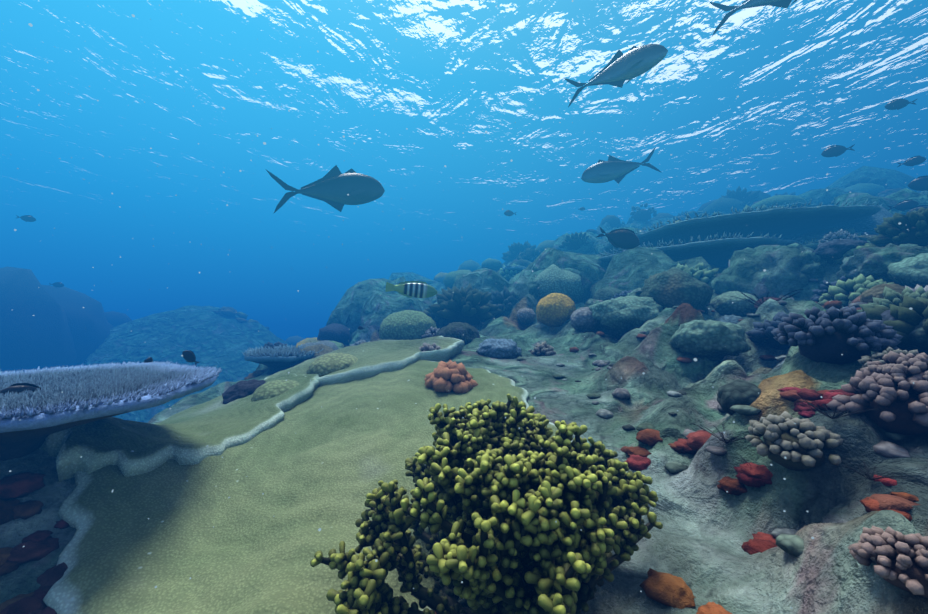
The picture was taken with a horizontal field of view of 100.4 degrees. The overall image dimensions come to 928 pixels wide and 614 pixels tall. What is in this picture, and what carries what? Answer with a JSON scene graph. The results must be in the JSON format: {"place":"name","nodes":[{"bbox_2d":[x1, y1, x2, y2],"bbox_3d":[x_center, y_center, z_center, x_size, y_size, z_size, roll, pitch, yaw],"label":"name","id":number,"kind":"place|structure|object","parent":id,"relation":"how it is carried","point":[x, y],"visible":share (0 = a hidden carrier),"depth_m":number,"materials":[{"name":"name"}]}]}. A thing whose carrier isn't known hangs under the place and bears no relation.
{"place":"outdoors","nodes":[
{"label":"outdoors","id":0,"kind":"place"},
{"bbox_2d":[82,305,290,422],"bbox_3d":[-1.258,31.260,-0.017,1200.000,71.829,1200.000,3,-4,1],"label":"mound","id":1,"kind":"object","parent":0,"point":[207,336],"depth_m":8.15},
{"bbox_2d":[124,313,326,340],"label":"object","id":2,"kind":"structure","parent":0,"point":[283,330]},
{"bbox_2d":[0,0,927,322],"bbox_3d":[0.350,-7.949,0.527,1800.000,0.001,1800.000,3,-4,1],"label":"sea water","id":3,"kind":"structure","parent":0,"point":[96,184],"depth_m":14.85,"materials":[{"name":"blue liquid"}]},
{"bbox_2d":[0,0,927,394],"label":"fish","id":4,"kind":"object","parent":3,"relation":"in","point":[334,186],"visible":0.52,"depth_m":2.71},
{"bbox_2d":[9,0,927,608],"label":"plankton specks","id":5,"kind":"object","parent":3,"relation":"in","point":[453,292],"visible":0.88,"depth_m":0.68,"materials":[{"name":"plankton"},{"name":"organic particles"}]},
{"bbox_2d":[0,191,927,613],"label":"reef crust","id":6,"kind":"object","parent":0,"point":[702,535],"depth_m":0.86},
{"bbox_2d":[0,166,927,613],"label":"reef corals","id":7,"kind":"object","parent":6,"relation":"on","point":[408,472],"visible":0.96,"depth_m":1.00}
]}

